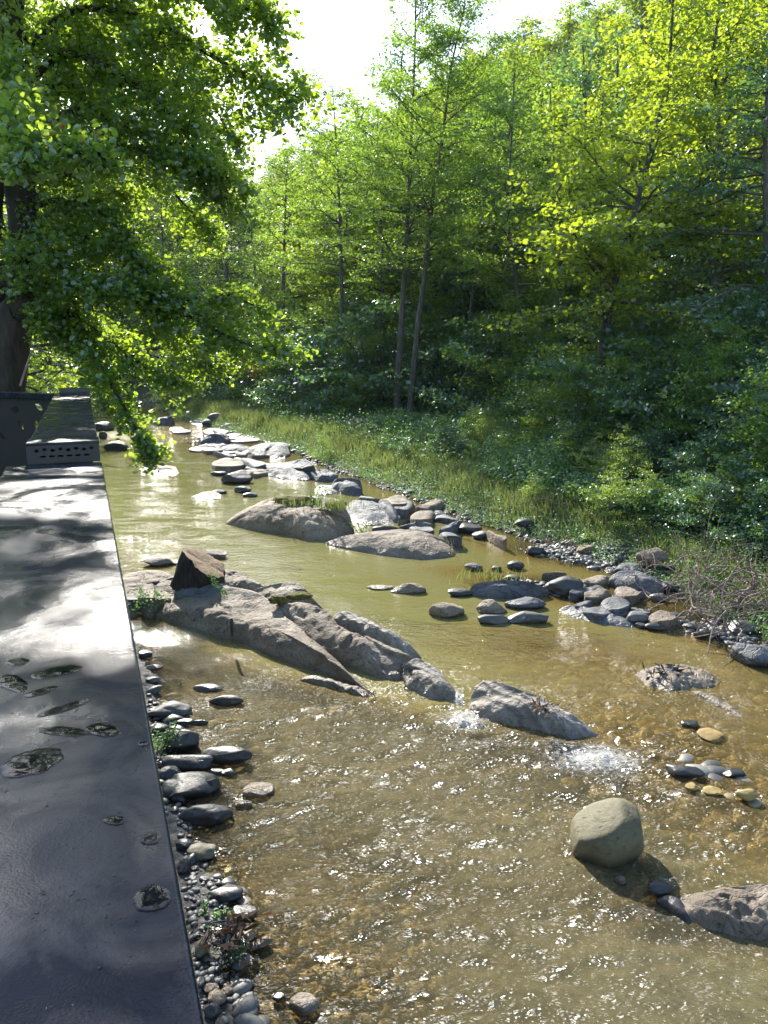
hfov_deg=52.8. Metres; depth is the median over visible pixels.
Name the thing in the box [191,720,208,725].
stone
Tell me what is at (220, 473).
stone
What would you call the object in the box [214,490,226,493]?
stone
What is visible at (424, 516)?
flat rock
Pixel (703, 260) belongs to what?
broadleaf tree
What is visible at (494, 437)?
shrub
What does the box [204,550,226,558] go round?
stone
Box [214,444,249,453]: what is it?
flat rock
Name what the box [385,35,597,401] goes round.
alder tree
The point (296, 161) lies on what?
hillside tree
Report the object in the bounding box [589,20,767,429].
broadleaf tree
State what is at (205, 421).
cobble
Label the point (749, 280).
shrub
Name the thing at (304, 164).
hillside tree
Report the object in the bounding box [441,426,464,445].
shrub
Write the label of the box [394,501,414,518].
flat rock
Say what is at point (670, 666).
drift clump
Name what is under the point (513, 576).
stone
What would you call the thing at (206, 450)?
flat rock
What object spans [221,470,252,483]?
boulder
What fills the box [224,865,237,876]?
cobble
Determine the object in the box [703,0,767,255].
broadleaf tree
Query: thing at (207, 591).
rock
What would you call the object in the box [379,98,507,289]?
broadleaf tree
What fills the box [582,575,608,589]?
flat rock
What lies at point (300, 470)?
flat rock
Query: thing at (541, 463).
undergrowth
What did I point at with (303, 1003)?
stone
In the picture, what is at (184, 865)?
stone
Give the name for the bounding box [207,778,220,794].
stone
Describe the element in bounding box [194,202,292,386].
broadleaf tree
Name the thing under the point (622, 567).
stone
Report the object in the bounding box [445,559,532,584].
grass tuft
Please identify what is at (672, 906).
rock
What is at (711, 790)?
stone
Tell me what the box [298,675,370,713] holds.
rock
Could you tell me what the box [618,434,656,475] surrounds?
shrub
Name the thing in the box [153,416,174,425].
flat rock
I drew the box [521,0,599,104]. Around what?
hillside tree
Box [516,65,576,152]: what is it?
hillside tree
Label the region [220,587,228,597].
plant
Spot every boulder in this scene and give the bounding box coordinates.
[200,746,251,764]
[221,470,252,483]
[226,495,354,540]
[325,529,456,559]
[544,576,583,595]
[570,798,643,868]
[636,547,668,566]
[729,643,767,666]
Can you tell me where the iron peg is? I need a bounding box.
[230,618,233,636]
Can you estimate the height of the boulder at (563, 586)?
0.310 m
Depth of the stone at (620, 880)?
5.87 m
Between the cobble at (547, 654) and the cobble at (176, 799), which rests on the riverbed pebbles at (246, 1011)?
the cobble at (547, 654)
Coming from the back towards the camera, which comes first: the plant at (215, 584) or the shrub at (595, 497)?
the shrub at (595, 497)
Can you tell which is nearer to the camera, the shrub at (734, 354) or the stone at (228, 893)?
the stone at (228, 893)
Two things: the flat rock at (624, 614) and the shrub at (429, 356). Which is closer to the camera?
the flat rock at (624, 614)
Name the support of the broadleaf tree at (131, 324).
on the ground at (187, 670)
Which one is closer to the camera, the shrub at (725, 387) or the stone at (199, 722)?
the stone at (199, 722)
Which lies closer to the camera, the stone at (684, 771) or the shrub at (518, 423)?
the stone at (684, 771)
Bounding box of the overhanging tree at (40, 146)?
[0,0,352,474]
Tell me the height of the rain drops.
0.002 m
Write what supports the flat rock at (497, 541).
on the ground at (187, 670)
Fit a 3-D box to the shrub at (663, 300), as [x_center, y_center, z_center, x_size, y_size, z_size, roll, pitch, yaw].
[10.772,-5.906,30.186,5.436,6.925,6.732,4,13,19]
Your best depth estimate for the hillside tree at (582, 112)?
52.24 m
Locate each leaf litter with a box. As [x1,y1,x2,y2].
[189,904,272,968]
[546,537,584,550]
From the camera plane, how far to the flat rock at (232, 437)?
33.47 m
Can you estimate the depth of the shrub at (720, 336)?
23.35 m
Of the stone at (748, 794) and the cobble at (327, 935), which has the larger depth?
the stone at (748, 794)
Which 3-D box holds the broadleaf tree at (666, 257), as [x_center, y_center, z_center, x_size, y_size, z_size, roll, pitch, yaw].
[11.728,-11.473,32.504,9.361,14.596,10.120,6,13,25]
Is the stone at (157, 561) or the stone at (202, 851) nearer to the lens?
the stone at (202, 851)
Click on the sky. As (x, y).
(339, 33)
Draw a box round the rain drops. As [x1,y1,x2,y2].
[0,525,152,995]
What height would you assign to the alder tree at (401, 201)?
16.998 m
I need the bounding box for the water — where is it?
[22,396,767,1023]
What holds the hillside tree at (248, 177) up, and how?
on the ground at (187, 670)
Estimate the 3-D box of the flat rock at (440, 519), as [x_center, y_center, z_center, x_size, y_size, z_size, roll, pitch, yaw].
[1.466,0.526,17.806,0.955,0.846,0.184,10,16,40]
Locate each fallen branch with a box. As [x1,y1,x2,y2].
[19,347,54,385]
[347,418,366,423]
[503,491,565,511]
[692,362,765,419]
[719,405,764,445]
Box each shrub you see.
[142,348,188,399]
[143,327,232,408]
[188,344,270,400]
[213,319,299,407]
[232,323,317,411]
[242,322,356,414]
[255,290,329,392]
[266,293,365,407]
[277,323,407,413]
[280,295,405,398]
[282,292,466,411]
[302,430,335,459]
[320,319,417,413]
[359,415,397,436]
[369,315,539,419]
[374,414,399,437]
[375,336,482,410]
[377,308,471,405]
[386,437,419,458]
[392,325,544,421]
[404,420,433,441]
[409,273,513,391]
[416,428,460,454]
[425,421,470,456]
[432,418,449,436]
[435,414,456,426]
[441,290,575,421]
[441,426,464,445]
[445,435,473,457]
[452,416,483,442]
[454,439,478,454]
[456,289,551,400]
[458,406,482,430]
[462,422,484,442]
[463,441,480,458]
[465,338,618,426]
[467,405,494,427]
[468,281,614,404]
[468,329,553,423]
[472,403,510,433]
[480,430,513,452]
[481,439,498,456]
[483,302,584,417]
[483,420,524,448]
[489,342,602,462]
[489,428,517,455]
[508,409,545,450]
[508,418,525,428]
[515,297,649,435]
[518,475,547,505]
[527,313,723,443]
[536,354,622,453]
[538,417,594,457]
[541,421,591,473]
[547,359,664,473]
[561,333,681,452]
[568,317,629,396]
[569,432,620,483]
[569,462,641,539]
[575,322,681,407]
[579,361,748,472]
[590,423,665,485]
[591,442,645,495]
[600,284,763,436]
[604,269,767,457]
[604,365,683,431]
[606,430,652,477]
[607,270,676,383]
[613,418,682,480]
[614,461,679,529]
[616,327,753,474]
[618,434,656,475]
[624,448,714,508]
[630,279,766,398]
[632,314,767,471]
[637,310,718,399]
[649,475,758,552]
[650,426,762,487]
[654,369,767,450]
[655,297,767,395]
[656,293,767,394]
[657,471,749,531]
[658,363,767,502]
[660,353,767,495]
[668,449,767,537]
[671,331,765,429]
[674,473,732,528]
[684,467,747,531]
[692,346,767,527]
[694,340,767,444]
[697,402,767,504]
[700,476,767,558]
[704,474,764,522]
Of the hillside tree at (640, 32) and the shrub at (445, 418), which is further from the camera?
the hillside tree at (640, 32)
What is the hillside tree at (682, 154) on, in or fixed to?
on the ground at (187, 670)
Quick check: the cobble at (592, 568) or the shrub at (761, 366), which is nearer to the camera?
the cobble at (592, 568)
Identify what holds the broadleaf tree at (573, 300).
on the ground at (187, 670)
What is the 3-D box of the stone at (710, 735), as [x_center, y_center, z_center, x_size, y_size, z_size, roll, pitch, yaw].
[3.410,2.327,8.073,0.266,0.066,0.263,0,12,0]
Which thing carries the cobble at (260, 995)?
on the ground at (187, 670)
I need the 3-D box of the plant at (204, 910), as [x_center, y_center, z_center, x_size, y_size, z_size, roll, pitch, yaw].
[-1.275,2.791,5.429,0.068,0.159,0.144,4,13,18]
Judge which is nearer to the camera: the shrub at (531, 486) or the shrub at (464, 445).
the shrub at (531, 486)
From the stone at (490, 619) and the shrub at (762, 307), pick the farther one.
the shrub at (762, 307)
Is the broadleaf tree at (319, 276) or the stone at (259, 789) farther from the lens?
the broadleaf tree at (319, 276)
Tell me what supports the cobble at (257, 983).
on the riverbed pebbles at (246, 1011)
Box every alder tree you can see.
[251,62,420,404]
[280,0,495,417]
[313,0,537,413]
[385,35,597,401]
[423,51,550,394]
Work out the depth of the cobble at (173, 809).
6.75 m
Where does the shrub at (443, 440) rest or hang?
on the ground at (187, 670)
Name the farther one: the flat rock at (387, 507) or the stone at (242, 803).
the flat rock at (387, 507)
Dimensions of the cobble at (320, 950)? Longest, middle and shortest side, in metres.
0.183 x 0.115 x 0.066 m
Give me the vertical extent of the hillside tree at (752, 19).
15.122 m
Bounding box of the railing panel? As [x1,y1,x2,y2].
[0,391,54,476]
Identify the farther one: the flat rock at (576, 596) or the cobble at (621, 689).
the flat rock at (576, 596)
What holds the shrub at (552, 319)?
on the ground at (187, 670)
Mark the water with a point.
(510, 930)
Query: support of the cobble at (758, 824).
on the ground at (187, 670)
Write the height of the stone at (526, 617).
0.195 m
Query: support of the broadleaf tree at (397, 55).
on the ground at (187, 670)
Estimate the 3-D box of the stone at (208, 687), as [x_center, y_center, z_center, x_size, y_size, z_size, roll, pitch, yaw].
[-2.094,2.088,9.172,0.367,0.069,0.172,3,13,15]
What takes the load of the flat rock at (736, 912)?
on the ground at (187, 670)
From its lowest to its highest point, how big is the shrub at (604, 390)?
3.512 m
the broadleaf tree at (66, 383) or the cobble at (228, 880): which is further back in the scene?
the broadleaf tree at (66, 383)
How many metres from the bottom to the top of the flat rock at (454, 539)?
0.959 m
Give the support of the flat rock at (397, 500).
on the ground at (187, 670)
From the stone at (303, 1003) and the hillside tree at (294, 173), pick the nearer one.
the stone at (303, 1003)
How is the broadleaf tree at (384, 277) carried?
on the ground at (187, 670)
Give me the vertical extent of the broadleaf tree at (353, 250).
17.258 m
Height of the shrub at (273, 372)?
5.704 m
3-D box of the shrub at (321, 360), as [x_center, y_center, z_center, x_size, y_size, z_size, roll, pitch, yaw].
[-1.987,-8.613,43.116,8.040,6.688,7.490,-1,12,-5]
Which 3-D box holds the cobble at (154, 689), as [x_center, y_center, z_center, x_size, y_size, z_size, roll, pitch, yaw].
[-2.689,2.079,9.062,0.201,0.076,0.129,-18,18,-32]
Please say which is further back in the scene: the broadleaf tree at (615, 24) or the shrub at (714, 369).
the broadleaf tree at (615, 24)
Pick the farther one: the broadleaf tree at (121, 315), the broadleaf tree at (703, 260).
the broadleaf tree at (121, 315)
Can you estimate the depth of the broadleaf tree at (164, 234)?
74.49 m
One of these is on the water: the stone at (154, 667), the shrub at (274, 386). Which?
the stone at (154, 667)
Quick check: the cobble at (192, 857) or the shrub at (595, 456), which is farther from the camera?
the shrub at (595, 456)
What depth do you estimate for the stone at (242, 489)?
21.39 m
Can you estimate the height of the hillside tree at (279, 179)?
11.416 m
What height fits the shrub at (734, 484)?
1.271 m
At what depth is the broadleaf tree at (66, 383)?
25.46 m
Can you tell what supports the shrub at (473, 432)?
on the ground at (187, 670)
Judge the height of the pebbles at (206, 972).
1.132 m
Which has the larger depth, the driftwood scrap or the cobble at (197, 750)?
the driftwood scrap
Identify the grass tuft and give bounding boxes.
[273,496,319,506]
[316,492,366,510]
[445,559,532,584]
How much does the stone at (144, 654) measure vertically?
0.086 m
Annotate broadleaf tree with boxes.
[3,0,162,422]
[3,97,125,264]
[3,207,91,439]
[5,0,147,392]
[28,212,130,424]
[28,249,150,391]
[59,161,182,383]
[82,264,132,336]
[100,223,142,329]
[104,183,203,364]
[125,96,205,273]
[137,128,253,306]
[151,203,234,368]
[158,166,293,388]
[169,136,280,331]
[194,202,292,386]
[202,142,360,395]
[212,191,294,354]
[239,180,352,389]
[256,78,398,366]
[260,183,339,369]
[277,145,397,392]
[290,162,397,334]
[303,32,470,375]
[306,101,447,397]
[310,82,476,393]
[344,69,564,387]
[363,115,489,370]
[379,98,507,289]
[385,65,520,390]
[386,275,466,400]
[391,59,567,328]
[419,75,572,369]
[441,73,611,346]
[445,125,553,312]
[458,255,555,403]
[461,95,619,355]
[472,18,706,345]
[475,0,767,422]
[481,81,691,350]
[515,225,651,409]
[530,93,697,397]
[552,0,767,339]
[556,1,689,289]
[577,11,740,328]
[579,45,758,365]
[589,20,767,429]
[611,216,736,406]
[641,17,767,320]
[653,81,763,342]
[682,0,767,284]
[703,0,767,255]
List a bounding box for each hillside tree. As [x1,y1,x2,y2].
[154,220,213,289]
[193,253,229,310]
[214,254,273,325]
[220,274,254,335]
[228,175,258,233]
[233,192,276,268]
[241,179,277,235]
[249,153,295,234]
[257,150,309,234]
[284,161,304,217]
[291,134,325,183]
[296,278,349,355]
[299,154,311,186]
[300,154,345,235]
[306,126,347,205]
[370,165,478,349]
[398,56,474,156]
[404,50,538,177]
[450,45,479,114]
[454,52,480,117]
[459,29,542,108]
[472,43,543,133]
[495,14,556,103]
[499,15,568,133]
[499,117,590,295]
[513,49,546,105]
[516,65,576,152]
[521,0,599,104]
[524,33,552,84]
[524,89,613,218]
[534,34,557,105]
[539,2,626,121]
[540,56,629,134]
[542,24,586,102]
[548,0,599,64]
[565,34,655,196]
[572,0,615,80]
[584,0,635,77]
[588,21,656,113]
[597,0,649,73]
[601,43,725,302]
[607,0,668,67]
[639,0,713,45]
[645,0,713,84]
[653,31,764,291]
[662,2,750,52]
[692,4,767,83]
[709,0,766,41]
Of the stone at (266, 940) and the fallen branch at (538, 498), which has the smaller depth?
the stone at (266, 940)
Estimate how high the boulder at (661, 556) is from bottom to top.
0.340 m
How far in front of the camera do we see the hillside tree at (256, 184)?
102.25 m
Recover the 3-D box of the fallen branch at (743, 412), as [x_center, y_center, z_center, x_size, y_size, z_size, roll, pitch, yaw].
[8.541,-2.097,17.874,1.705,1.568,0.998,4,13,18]
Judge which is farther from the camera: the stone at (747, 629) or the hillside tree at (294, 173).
the hillside tree at (294, 173)
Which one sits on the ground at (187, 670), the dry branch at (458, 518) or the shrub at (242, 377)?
the shrub at (242, 377)
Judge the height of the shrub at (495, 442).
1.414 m
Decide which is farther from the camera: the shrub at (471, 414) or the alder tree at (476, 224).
the alder tree at (476, 224)
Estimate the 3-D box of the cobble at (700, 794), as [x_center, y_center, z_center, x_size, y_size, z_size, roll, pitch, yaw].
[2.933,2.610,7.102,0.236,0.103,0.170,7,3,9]
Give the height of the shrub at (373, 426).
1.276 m
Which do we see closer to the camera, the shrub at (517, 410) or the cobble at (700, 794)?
the cobble at (700, 794)
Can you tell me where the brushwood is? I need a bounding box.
[666,498,767,608]
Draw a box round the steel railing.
[0,388,203,1023]
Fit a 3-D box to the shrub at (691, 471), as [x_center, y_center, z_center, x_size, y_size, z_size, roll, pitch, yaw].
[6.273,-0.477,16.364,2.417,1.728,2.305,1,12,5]
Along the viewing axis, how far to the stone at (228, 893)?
5.68 m
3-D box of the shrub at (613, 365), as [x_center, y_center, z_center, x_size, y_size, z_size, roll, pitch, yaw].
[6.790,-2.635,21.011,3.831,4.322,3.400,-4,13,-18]
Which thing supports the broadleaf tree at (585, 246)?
on the ground at (187, 670)
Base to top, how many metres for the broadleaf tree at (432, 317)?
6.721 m
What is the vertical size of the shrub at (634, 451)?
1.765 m
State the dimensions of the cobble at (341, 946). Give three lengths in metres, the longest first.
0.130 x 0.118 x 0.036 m
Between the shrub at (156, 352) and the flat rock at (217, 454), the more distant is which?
the shrub at (156, 352)
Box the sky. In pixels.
[24,0,656,224]
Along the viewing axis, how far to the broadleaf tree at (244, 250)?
71.86 m
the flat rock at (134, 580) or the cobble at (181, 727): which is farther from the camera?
the flat rock at (134, 580)
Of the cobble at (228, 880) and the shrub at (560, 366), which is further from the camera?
the shrub at (560, 366)
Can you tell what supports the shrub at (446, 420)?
on the ground at (187, 670)
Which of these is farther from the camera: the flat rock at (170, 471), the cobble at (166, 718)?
the flat rock at (170, 471)
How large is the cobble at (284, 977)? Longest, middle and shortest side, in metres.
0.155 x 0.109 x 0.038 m
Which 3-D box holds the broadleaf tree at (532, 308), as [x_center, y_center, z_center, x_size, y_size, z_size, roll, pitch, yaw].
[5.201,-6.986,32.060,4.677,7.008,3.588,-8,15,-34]
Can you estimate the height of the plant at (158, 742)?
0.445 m
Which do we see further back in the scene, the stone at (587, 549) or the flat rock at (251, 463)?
the flat rock at (251, 463)
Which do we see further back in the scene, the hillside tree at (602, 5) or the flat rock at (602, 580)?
the hillside tree at (602, 5)
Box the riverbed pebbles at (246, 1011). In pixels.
[163,644,767,1023]
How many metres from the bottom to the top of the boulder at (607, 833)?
0.536 m
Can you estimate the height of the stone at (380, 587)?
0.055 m
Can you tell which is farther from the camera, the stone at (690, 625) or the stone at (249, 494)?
the stone at (249, 494)
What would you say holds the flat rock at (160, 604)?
on the ground at (187, 670)
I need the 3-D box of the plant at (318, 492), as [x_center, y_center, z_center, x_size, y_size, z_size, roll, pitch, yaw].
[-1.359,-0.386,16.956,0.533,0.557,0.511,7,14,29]
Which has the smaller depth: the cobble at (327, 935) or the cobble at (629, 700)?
the cobble at (327, 935)
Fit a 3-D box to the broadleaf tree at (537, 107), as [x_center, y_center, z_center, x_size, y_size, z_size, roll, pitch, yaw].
[8.146,-14.227,40.732,9.394,15.895,10.944,11,16,42]
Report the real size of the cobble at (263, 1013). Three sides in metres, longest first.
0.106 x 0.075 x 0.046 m
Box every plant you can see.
[127,578,174,619]
[151,713,181,757]
[197,895,210,917]
[206,907,230,930]
[208,573,222,589]
[211,937,251,965]
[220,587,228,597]
[306,482,327,507]
[347,520,367,532]
[681,572,731,591]
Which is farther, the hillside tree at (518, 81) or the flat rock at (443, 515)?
the hillside tree at (518, 81)
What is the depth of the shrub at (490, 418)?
26.08 m
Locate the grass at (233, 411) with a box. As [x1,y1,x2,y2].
[150,386,767,643]
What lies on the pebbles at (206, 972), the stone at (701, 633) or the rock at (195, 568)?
the stone at (701, 633)
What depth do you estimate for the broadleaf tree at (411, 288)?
39.35 m
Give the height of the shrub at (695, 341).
4.563 m
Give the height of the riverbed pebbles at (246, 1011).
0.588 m
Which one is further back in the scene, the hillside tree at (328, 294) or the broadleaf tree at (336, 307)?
the hillside tree at (328, 294)
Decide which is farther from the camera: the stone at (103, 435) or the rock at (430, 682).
the stone at (103, 435)
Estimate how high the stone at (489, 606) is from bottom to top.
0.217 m
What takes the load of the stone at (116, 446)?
on the water
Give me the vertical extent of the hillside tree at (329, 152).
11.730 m
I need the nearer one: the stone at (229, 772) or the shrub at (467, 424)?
the stone at (229, 772)
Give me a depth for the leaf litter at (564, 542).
14.69 m
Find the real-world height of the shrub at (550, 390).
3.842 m
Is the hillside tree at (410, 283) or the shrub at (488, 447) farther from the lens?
the hillside tree at (410, 283)
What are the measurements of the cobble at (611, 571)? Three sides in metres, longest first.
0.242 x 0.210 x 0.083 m
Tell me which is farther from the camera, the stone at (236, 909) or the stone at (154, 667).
the stone at (154, 667)
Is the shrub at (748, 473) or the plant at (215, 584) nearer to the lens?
the plant at (215, 584)
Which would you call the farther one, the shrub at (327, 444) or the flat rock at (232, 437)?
the flat rock at (232, 437)
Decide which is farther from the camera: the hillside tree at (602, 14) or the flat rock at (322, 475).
the hillside tree at (602, 14)
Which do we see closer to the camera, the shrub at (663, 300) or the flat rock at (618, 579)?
the flat rock at (618, 579)
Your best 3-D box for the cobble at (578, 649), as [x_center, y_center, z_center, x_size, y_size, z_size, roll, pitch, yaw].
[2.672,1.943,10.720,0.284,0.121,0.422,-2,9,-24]
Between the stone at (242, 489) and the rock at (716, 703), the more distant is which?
the stone at (242, 489)
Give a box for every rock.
[123,570,172,620]
[127,597,138,608]
[138,583,156,626]
[139,465,178,476]
[146,577,172,584]
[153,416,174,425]
[153,594,169,612]
[154,587,376,712]
[156,589,170,601]
[169,427,183,430]
[170,548,224,590]
[172,429,190,436]
[173,583,228,599]
[189,446,201,452]
[191,423,212,427]
[192,491,222,499]
[198,443,223,447]
[199,446,222,454]
[200,432,229,444]
[203,428,228,434]
[211,458,243,471]
[212,429,225,433]
[212,451,233,458]
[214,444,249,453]
[225,571,264,590]
[227,433,259,446]
[229,435,238,439]
[231,451,246,457]
[241,458,265,468]
[245,463,273,469]
[246,469,269,475]
[248,442,290,458]
[251,455,269,461]
[253,471,268,477]
[254,582,322,608]
[265,459,314,480]
[274,602,413,680]
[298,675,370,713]
[310,469,337,481]
[314,485,338,494]
[332,478,362,495]
[333,611,421,658]
[346,500,400,525]
[358,496,380,502]
[378,499,398,522]
[387,495,408,506]
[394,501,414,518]
[398,519,409,525]
[402,658,455,699]
[407,526,433,534]
[410,511,435,523]
[416,499,444,511]
[433,509,445,515]
[434,516,461,522]
[436,514,452,523]
[438,521,462,536]
[439,532,461,548]
[469,580,548,598]
[469,681,601,753]
[486,530,506,551]
[541,572,566,582]
[559,605,635,653]
[568,585,602,603]
[574,600,593,607]
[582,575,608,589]
[582,606,611,619]
[584,588,610,606]
[600,596,629,613]
[607,570,663,604]
[612,611,628,617]
[614,586,640,606]
[628,664,719,704]
[629,607,650,615]
[646,610,675,632]
[652,895,691,938]
[679,884,767,941]
[687,691,751,732]
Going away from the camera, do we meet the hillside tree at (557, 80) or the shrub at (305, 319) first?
the shrub at (305, 319)
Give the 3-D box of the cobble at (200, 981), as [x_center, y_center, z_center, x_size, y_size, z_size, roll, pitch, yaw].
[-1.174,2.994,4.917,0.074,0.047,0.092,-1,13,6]
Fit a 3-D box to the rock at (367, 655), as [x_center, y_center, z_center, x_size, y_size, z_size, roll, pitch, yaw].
[-0.727,1.982,10.353,2.899,1.150,0.587,11,16,41]
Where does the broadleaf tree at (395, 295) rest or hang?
on the ground at (187, 670)
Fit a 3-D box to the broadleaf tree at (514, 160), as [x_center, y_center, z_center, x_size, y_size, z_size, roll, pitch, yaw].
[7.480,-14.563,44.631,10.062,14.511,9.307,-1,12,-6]
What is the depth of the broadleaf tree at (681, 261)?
24.99 m
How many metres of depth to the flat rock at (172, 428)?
37.25 m
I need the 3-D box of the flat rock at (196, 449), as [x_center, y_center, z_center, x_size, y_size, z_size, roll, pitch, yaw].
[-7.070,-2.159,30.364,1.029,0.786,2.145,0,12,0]
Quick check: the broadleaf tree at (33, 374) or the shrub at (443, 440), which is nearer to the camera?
the broadleaf tree at (33, 374)
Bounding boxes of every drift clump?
[530,694,572,721]
[642,661,683,680]
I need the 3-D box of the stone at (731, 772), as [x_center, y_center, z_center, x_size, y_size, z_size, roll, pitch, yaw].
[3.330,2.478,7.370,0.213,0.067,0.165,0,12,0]
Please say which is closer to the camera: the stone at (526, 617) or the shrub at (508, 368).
the stone at (526, 617)
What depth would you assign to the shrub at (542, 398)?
22.70 m
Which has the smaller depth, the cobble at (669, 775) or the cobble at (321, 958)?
the cobble at (321, 958)
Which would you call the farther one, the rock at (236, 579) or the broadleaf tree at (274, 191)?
the broadleaf tree at (274, 191)
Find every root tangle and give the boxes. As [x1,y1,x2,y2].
[627,532,742,614]
[648,532,767,652]
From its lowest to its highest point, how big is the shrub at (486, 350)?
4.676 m
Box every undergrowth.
[156,403,767,639]
[242,387,767,563]
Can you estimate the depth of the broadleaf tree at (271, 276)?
49.11 m
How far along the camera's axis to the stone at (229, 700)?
8.76 m
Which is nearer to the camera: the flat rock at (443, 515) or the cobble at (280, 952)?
the cobble at (280, 952)
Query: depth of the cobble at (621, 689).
9.43 m
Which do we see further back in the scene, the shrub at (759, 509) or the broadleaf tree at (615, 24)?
the broadleaf tree at (615, 24)
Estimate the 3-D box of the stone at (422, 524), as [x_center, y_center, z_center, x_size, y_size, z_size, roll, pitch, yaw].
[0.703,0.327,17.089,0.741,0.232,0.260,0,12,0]
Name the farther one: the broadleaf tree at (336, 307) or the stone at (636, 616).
the broadleaf tree at (336, 307)
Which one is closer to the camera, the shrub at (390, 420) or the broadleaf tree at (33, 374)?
the broadleaf tree at (33, 374)
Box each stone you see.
[95,422,114,430]
[99,431,107,438]
[103,441,128,450]
[138,650,151,658]
[143,557,171,566]
[145,676,160,682]
[146,664,162,670]
[148,701,191,717]
[158,766,182,780]
[161,755,213,772]
[162,730,199,754]
[168,771,218,797]
[171,559,177,564]
[175,838,193,850]
[177,718,193,725]
[177,857,190,873]
[178,804,233,826]
[186,842,215,861]
[190,865,198,870]
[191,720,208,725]
[193,683,222,691]
[195,939,209,958]
[203,983,218,994]
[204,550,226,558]
[204,1002,219,1018]
[206,884,242,902]
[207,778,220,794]
[208,768,223,775]
[209,695,243,705]
[210,471,226,475]
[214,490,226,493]
[215,929,248,940]
[219,768,236,775]
[222,985,233,994]
[231,904,256,921]
[234,486,250,492]
[234,800,251,806]
[242,492,257,496]
[242,782,273,797]
[250,936,271,949]
[271,992,284,1001]
[288,992,318,1015]
[367,585,392,589]
[372,526,398,530]
[391,583,425,593]
[399,522,431,529]
[428,602,464,617]
[448,588,471,596]
[458,523,481,533]
[464,563,482,570]
[472,531,486,538]
[476,599,506,613]
[477,614,508,623]
[491,565,501,570]
[503,574,519,580]
[504,597,545,608]
[507,560,524,569]
[507,611,548,623]
[514,518,533,526]
[527,546,544,555]
[576,545,595,554]
[613,554,624,562]
[615,562,644,571]
[615,875,625,884]
[626,611,648,623]
[635,622,644,627]
[640,592,645,599]
[645,622,672,630]
[647,879,671,896]
[649,593,665,602]
[665,764,704,778]
[680,720,697,727]
[683,622,706,629]
[685,782,699,790]
[693,631,719,638]
[697,728,723,741]
[703,786,721,795]
[723,767,745,777]
[728,619,760,634]
[735,789,757,800]
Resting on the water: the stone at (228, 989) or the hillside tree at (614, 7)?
the stone at (228, 989)
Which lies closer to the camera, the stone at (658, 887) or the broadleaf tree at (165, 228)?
the stone at (658, 887)
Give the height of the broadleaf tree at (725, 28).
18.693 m
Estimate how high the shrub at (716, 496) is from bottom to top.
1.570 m
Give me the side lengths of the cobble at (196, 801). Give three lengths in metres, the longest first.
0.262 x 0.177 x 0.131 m
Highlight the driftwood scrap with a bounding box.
[397,659,418,680]
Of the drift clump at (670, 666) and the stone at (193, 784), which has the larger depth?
the drift clump at (670, 666)
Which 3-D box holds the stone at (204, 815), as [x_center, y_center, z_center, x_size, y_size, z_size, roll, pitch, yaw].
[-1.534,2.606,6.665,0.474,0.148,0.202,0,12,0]
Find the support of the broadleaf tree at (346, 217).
on the ground at (187, 670)
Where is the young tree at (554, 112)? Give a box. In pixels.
[481,85,632,383]
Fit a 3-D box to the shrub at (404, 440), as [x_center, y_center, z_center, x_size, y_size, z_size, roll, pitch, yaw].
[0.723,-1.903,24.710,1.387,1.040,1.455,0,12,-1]
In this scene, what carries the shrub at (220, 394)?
on the ground at (187, 670)
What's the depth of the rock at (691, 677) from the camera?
9.28 m
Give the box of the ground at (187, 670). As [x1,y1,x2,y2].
[29,94,767,1023]
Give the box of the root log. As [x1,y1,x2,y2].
[723,573,756,607]
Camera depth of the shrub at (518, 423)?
25.89 m
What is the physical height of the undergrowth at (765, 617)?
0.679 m
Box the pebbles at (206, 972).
[146,412,760,1023]
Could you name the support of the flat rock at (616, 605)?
on the ground at (187, 670)
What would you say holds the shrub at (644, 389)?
on the ground at (187, 670)
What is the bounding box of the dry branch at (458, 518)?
[451,505,464,525]
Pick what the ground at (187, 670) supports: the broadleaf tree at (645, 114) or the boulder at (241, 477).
the broadleaf tree at (645, 114)
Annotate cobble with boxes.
[146,685,161,693]
[151,723,169,732]
[153,717,161,720]
[161,779,177,799]
[162,714,184,724]
[167,724,189,730]
[169,806,177,812]
[171,796,190,803]
[184,745,201,754]
[188,793,212,805]
[188,853,196,864]
[193,962,200,968]
[195,829,206,836]
[196,976,204,988]
[202,419,212,424]
[207,413,222,420]
[208,989,226,1005]
[215,1017,224,1023]
[217,847,224,855]
[220,877,236,886]
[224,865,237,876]
[229,954,237,963]
[248,977,261,988]
[257,992,264,1000]
[258,1011,268,1014]
[272,948,286,964]
[280,973,290,980]
[289,1014,302,1023]
[306,945,323,957]
[316,930,332,940]
[317,951,328,967]
[336,943,345,949]
[348,954,364,963]
[536,650,558,660]
[552,646,574,653]
[567,645,582,650]
[582,646,612,656]
[586,565,599,572]
[595,648,608,657]
[599,699,615,705]
[605,568,616,575]
[609,682,636,698]
[616,694,658,709]
[639,727,652,731]
[662,581,677,591]
[668,774,689,779]
[691,790,715,802]
[703,818,721,834]
[751,813,762,827]
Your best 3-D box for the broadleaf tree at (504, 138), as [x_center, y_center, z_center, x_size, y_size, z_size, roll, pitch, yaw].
[5.221,-14.829,41.540,8.887,17.356,11.584,-6,14,-25]
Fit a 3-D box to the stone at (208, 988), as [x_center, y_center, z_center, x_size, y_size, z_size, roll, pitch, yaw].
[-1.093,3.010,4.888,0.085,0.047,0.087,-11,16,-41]
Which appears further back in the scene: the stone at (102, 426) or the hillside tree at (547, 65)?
the hillside tree at (547, 65)
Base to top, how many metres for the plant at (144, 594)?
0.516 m
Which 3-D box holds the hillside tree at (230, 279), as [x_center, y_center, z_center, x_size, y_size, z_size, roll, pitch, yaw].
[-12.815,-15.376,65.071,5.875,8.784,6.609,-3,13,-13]
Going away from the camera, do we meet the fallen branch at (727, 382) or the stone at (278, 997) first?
the stone at (278, 997)
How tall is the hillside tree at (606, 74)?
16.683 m

